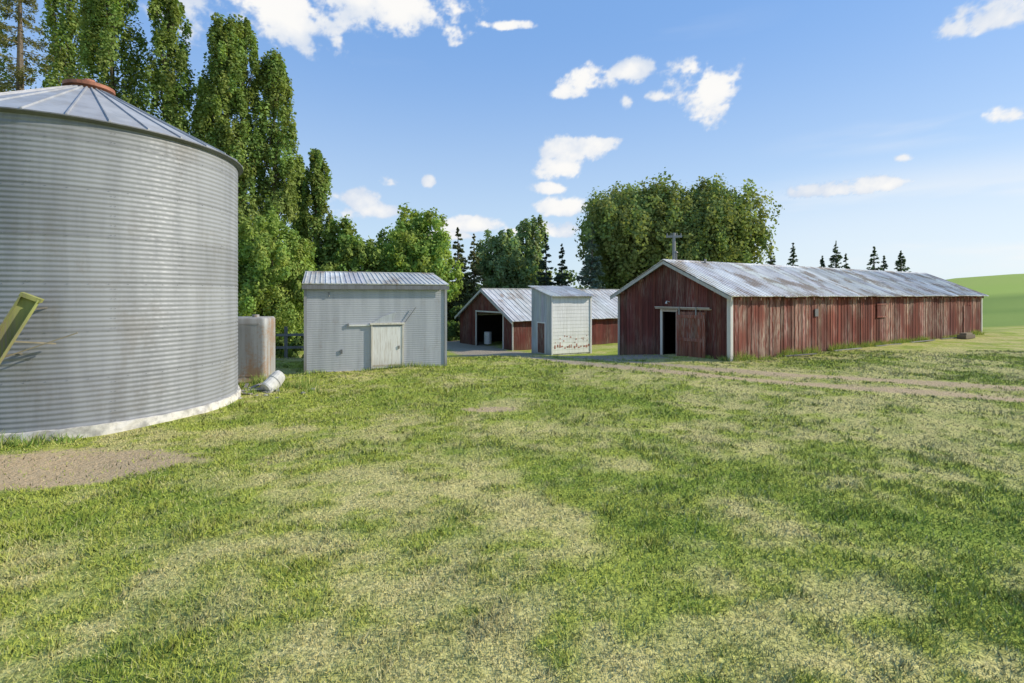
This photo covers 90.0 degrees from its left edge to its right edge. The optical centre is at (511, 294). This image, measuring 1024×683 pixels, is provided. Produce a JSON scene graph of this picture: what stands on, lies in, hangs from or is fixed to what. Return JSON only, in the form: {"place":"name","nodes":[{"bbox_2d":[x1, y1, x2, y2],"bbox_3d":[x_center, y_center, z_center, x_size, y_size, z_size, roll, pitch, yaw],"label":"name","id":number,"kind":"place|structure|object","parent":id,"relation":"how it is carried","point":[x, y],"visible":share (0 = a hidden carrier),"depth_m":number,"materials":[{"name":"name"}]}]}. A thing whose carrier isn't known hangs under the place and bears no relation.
{"place":"outdoors","nodes":[
{"label":"outdoors","id":0,"kind":"place"},
{"bbox_2d":[0,274,1023,682],"bbox_3d":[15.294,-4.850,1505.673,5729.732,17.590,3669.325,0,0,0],"label":"ground","id":1,"kind":"structure","parent":0,"point":[1002,312],"depth_m":4.99,"materials":[{"name":"green plant"}]},
{"bbox_2d":[0,0,15,91],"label":"lombardy poplar tree","id":2,"kind":"object","parent":1,"relation":"on","point":[6,75],"visible":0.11,"depth_m":35.05,"materials":[{"name":"green plant"}]},
{"bbox_2d":[0,0,55,91],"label":"spruce tree","id":3,"kind":"object","parent":1,"relation":"on","point":[20,68],"visible":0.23,"depth_m":28.91,"materials":[{"name":"green plant"}]},
{"bbox_2d":[26,0,104,88],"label":"lombardy poplar tree","id":4,"kind":"object","parent":1,"relation":"on","point":[62,52],"visible":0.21,"depth_m":35.07,"materials":[{"name":"green plant"}]},
{"bbox_2d":[61,0,153,113],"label":"lombardy poplar tree","id":5,"kind":"object","parent":1,"relation":"on","point":[104,19],"visible":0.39,"depth_m":31.48,"materials":[{"name":"green plant"}]},
{"bbox_2d":[0,78,242,442],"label":"grain silo","id":6,"kind":"object","parent":1,"relation":"on","point":[119,235],"visible":1,"depth_m":9.01,"materials":[{"name":"metal"}]},
{"bbox_2d":[0,292,77,363],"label":"grain chute","id":7,"kind":"object","parent":6,"relation":"attached to","point":[19,314],"visible":0.94,"depth_m":8.01,"materials":[{"name":"yellow paint"}]},
{"bbox_2d":[0,387,256,448],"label":"weeds by silo","id":8,"kind":"object","parent":1,"relation":"on","point":[34,441],"visible":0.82,"depth_m":8.26,"materials":[{"name":"green plant"}]},
{"bbox_2d":[127,0,203,136],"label":"lombardy poplar tree","id":9,"kind":"object","parent":1,"relation":"on","point":[164,79],"visible":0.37,"depth_m":32.39,"materials":[{"name":"green plant"}]},
{"bbox_2d":[186,72,216,142],"bbox_3d":[-22.868,-6.156,38.014,3.070,20.772,3.332,0,0,0],"label":"lombardy poplar tree","id":10,"kind":"object","parent":1,"relation":"on","point":[191,125],"visible":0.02,"depth_m":37.61,"materials":[{"name":"green plant"}]},
{"bbox_2d":[193,12,259,231],"bbox_3d":[-18.864,-7.325,34.096,4.300,22.948,4.242,0,0,14],"label":"lombardy poplar tree","id":11,"kind":"object","parent":1,"relation":"on","point":[225,51],"visible":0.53,"depth_m":33.38,"materials":[{"name":"green plant"}]},
{"bbox_2d":[214,14,269,241],"bbox_3d":[-18.463,-7.481,35.006,3.616,23.311,3.620,0,0,0],"label":"lombardy poplar tree","id":12,"kind":"object","parent":1,"relation":"on","point":[247,35],"visible":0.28,"depth_m":34.67,"materials":[{"name":"green plant"}]},
{"bbox_2d":[238,314,274,383],"bbox_3d":[-7.279,1.570,14.194,1.150,2.060,0.912,0,0,-8],"label":"galvanised stock tank","id":13,"kind":"object","parent":1,"relation":"on","point":[256,344],"visible":0.44,"depth_m":13.80,"materials":[{"name":"silver metal"}]},
{"bbox_2d":[241,382,279,394],"bbox_3d":[-6.260,2.319,12.701,1.164,0.127,1.083,0,0,0],"label":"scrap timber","id":14,"kind":"object","parent":1,"relation":"on","point":[255,386],"visible":0.55,"depth_m":12.57,"materials":[{"name":"grey wood"}]},
{"bbox_2d":[260,370,284,391],"bbox_3d":[-5.944,2.192,12.761,0.376,0.508,0.551,10,22,22],"label":"white plastic drum","id":15,"kind":"object","parent":1,"relation":"on","point":[277,377],"visible":0.79,"depth_m":12.63,"materials":[{"name":"white plastic"}]},
{"bbox_2d":[246,48,304,329],"bbox_3d":[-16.733,-6.593,35.911,3.971,21.534,4.198,0,0,0],"label":"lombardy poplar tree","id":16,"kind":"object","parent":1,"relation":"on","point":[274,80],"visible":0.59,"depth_m":35.45,"materials":[{"name":"green plant"}]},
{"bbox_2d":[238,388,314,398],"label":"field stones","id":17,"kind":"object","parent":1,"relation":"on","point":[270,392],"visible":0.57,"depth_m":12.08,"materials":[{"name":"stone"}]},
{"bbox_2d":[238,205,317,351],"bbox_3d":[-13.076,-0.464,28.027,5.034,8.980,5.451,0,0,-24],"label":"maple tree","id":18,"kind":"object","parent":1,"relation":"on","point":[271,284],"visible":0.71,"depth_m":26.85,"materials":[{"name":"green plant"}]},
{"bbox_2d":[238,373,322,395],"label":"weeds by tank","id":19,"kind":"object","parent":1,"relation":"on","point":[302,383],"visible":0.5,"depth_m":13.27,"materials":[{"name":"green plant"}]},
{"bbox_2d":[276,327,303,357],"bbox_3d":[-7.800,2.376,20.483,3.202,2.248,0.135,0,0,0],"label":"wooden rail fence","id":20,"kind":"object","parent":1,"relation":"on","point":[285,347],"visible":0.27,"depth_m":20.41,"materials":[{"name":"grey wood"}]},
{"bbox_2d":[287,156,311,332],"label":"lombardy poplar tree","id":21,"kind":"object","parent":1,"relation":"on","point":[298,192],"visible":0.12,"depth_m":45.48,"materials":[{"name":"green plant"}]},
{"bbox_2d":[294,148,333,263],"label":"lombardy poplar tree","id":22,"kind":"object","parent":1,"relation":"on","point":[317,179],"visible":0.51,"depth_m":44.52,"materials":[{"name":"green plant"}]},
{"bbox_2d":[306,214,393,271],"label":"maple tree","id":23,"kind":"object","parent":1,"relation":"on","point":[350,250],"visible":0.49,"depth_m":42.93,"materials":[{"name":"green plant"}]},
{"bbox_2d":[275,305,461,357],"bbox_3d":[-14.977,2.434,36.836,17.321,3.934,23.290,0,0,23],"label":"shrub understorey","id":24,"kind":"object","parent":1,"relation":"on","point":[453,330],"visible":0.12,"depth_m":31.23,"materials":[{"name":"green plant"}]},
{"bbox_2d":[296,361,446,375],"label":"weeds by shed","id":25,"kind":"object","parent":1,"relation":"on","point":[397,366],"visible":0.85,"depth_m":16.62,"materials":[{"name":"green plant"}]},
{"bbox_2d":[302,271,448,373],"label":"grey metal shed","id":26,"kind":"structure","parent":1,"relation":"on","point":[357,321],"depth_m":16.53,"materials":[{"name":"paint"}]},
{"bbox_2d":[370,322,404,368],"bbox_3d":[-4.034,1.640,16.594,1.090,1.480,0.080,0,0,-20],"label":"off white door","id":27,"kind":"structure","parent":26,"relation":"in","point":[387,342],"depth_m":16.58,"materials":[{"name":"white metal"}]},
{"bbox_2d":[366,228,390,249],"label":"maple tree","id":28,"kind":"object","parent":1,"relation":"on","point":[381,235],"visible":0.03,"depth_m":53.47,"materials":[{"name":"green plant"}]},
{"bbox_2d":[371,202,463,300],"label":"maple tree","id":29,"kind":"object","parent":1,"relation":"on","point":[416,244],"visible":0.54,"depth_m":44.91,"materials":[{"name":"green plant"}]},
{"bbox_2d":[446,227,472,322],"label":"spruce tree","id":30,"kind":"object","parent":1,"relation":"on","point":[464,295],"visible":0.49,"depth_m":49.74,"materials":[{"name":"green plant"}]},
{"bbox_2d":[463,234,487,306],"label":"spruce tree","id":31,"kind":"object","parent":1,"relation":"on","point":[475,272],"visible":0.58,"depth_m":53.87,"materials":[{"name":"green plant"}]},
{"bbox_2d":[475,228,538,289],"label":"birch tree","id":32,"kind":"object","parent":1,"relation":"on","point":[502,262],"visible":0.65,"depth_m":58.42,"materials":[{"name":"green plant"}]},
{"bbox_2d":[448,268,588,310],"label":"distant tree line","id":33,"kind":"object","parent":1,"relation":"on","point":[571,276],"depth_m":71.97,"materials":[{"name":"green plant"}]},
{"bbox_2d":[509,214,552,285],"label":"birch tree","id":34,"kind":"object","parent":1,"relation":"on","point":[532,247],"visible":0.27,"depth_m":61.44,"materials":[{"name":"green plant"}]},
{"bbox_2d":[454,288,618,350],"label":"red machine shed","id":35,"kind":"structure","parent":1,"relation":"on","point":[489,315],"depth_m":38.09,"materials":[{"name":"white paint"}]},
{"bbox_2d":[536,234,556,285],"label":"spruce tree","id":36,"kind":"object","parent":1,"relation":"on","point":[546,279],"visible":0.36,"depth_m":55.93,"materials":[{"name":"green plant"}]},
{"bbox_2d":[529,285,594,354],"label":"white feed shed","id":37,"kind":"structure","parent":1,"relation":"on","point":[561,320],"depth_m":28.66,"materials":[{"name":"paint"}]},
{"bbox_2d":[538,323,544,352],"bbox_3d":[1.658,2.435,29.048,0.022,1.670,0.850,0,0,-25],"label":"door","id":38,"kind":"structure","parent":37,"relation":"in","point":[541,326],"depth_m":29.00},
{"bbox_2d":[554,243,570,285],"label":"spruce tree","id":39,"kind":"object","parent":1,"relation":"on","point":[558,279],"visible":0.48,"depth_m":56.91,"materials":[{"name":"green plant"}]},
{"bbox_2d":[576,222,605,288],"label":"blue spruce tree","id":40,"kind":"object","parent":1,"relation":"on","point":[591,264],"visible":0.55,"depth_m":49.69,"materials":[{"name":"green plant"}]},
{"bbox_2d":[572,176,682,288],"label":"willow tree","id":41,"kind":"object","parent":1,"relation":"on","point":[612,229],"visible":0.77,"depth_m":50.76,"materials":[{"name":"green plant"}]},
{"bbox_2d":[616,167,719,280],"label":"willow tree","id":42,"kind":"object","parent":1,"relation":"on","point":[687,248],"visible":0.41,"depth_m":50.82,"materials":[{"name":"green plant"}]},
{"bbox_2d":[666,233,681,259],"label":"utility pole","id":43,"kind":"object","parent":1,"relation":"on","point":[673,236],"visible":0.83,"depth_m":45.89,"materials":[{"name":"grey wood"}]},
{"bbox_2d":[705,354,729,361],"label":"weeds by gable","id":44,"kind":"object","parent":1,"relation":"on","point":[720,358],"visible":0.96,"depth_m":18.75,"materials":[{"name":"green plant"}]},
{"bbox_2d":[678,173,784,263],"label":"willow tree","id":45,"kind":"object","parent":1,"relation":"on","point":[733,226],"visible":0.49,"depth_m":51.90,"materials":[{"name":"green plant"}]},
{"bbox_2d":[767,242,775,264],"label":"spruce tree","id":46,"kind":"object","parent":1,"relation":"on","point":[771,261],"visible":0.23,"depth_m":79.90,"materials":[{"name":"green plant"}]},
{"bbox_2d":[787,243,797,265],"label":"spruce tree","id":47,"kind":"object","parent":1,"relation":"on","point":[792,261],"visible":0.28,"depth_m":79.92,"materials":[{"name":"green plant"}]},
{"bbox_2d":[610,251,988,360],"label":"long red barn","id":48,"kind":"structure","parent":1,"relation":"on","point":[698,309],"depth_m":22.01,"materials":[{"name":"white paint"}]},
{"bbox_2d":[676,312,705,357],"bbox_3d":[6.922,1.680,19.864,0.055,2.040,1.349,0,0,-32],"label":"sliding door","id":49,"kind":"structure","parent":48,"relation":"in","point":[690,327],"depth_m":19.82,"materials":[{"name":"red wood"}]},
{"bbox_2d":[819,256,825,267],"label":"spruce tree","id":50,"kind":"object","parent":1,"relation":"on","point":[822,262],"visible":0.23,"depth_m":79.88,"materials":[{"name":"green plant"}]},
{"bbox_2d":[828,242,842,267],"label":"spruce tree","id":51,"kind":"object","parent":1,"relation":"on","point":[836,259],"visible":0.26,"depth_m":79.93,"materials":[{"name":"green plant"}]},
{"bbox_2d":[842,253,850,268],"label":"spruce tree","id":52,"kind":"object","parent":1,"relation":"on","point":[845,266],"visible":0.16,"depth_m":79.88,"materials":[{"name":"green plant"}]},
{"bbox_2d":[727,329,984,361],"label":"weeds by barn","id":53,"kind":"object","parent":1,"relation":"on","point":[807,351],"visible":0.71,"depth_m":22.40,"materials":[{"name":"green plant"}]},
{"bbox_2d":[866,246,882,270],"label":"spruce tree","id":54,"kind":"object","parent":1,"relation":"on","point":[872,260],"visible":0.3,"depth_m":79.90,"materials":[{"name":"green plant"}]},
{"bbox_2d":[880,255,887,270],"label":"spruce tree","id":55,"kind":"object","parent":1,"relation":"on","point":[885,265],"visible":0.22,"depth_m":79.92,"materials":[{"name":"green plant"}]},
{"bbox_2d":[894,250,910,271],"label":"spruce tree","id":56,"kind":"object","parent":1,"relation":"on","point":[900,261],"visible":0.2,"depth_m":79.90,"materials":[{"name":"green plant"}]},
{"bbox_2d":[0,0,1023,288],"label":"sky","id":57,"kind":"structure","parent":0,"point":[827,91],"materials":[{"name":"blue"}]},
{"bbox_2d":[146,0,1023,259],"bbox_3d":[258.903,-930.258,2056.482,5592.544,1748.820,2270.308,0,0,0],"label":"cloud","id":58,"kind":"structure","parent":0,"point":[288,22],"depth_m":2778.75,"materials":[{"name":"white"}]}
]}

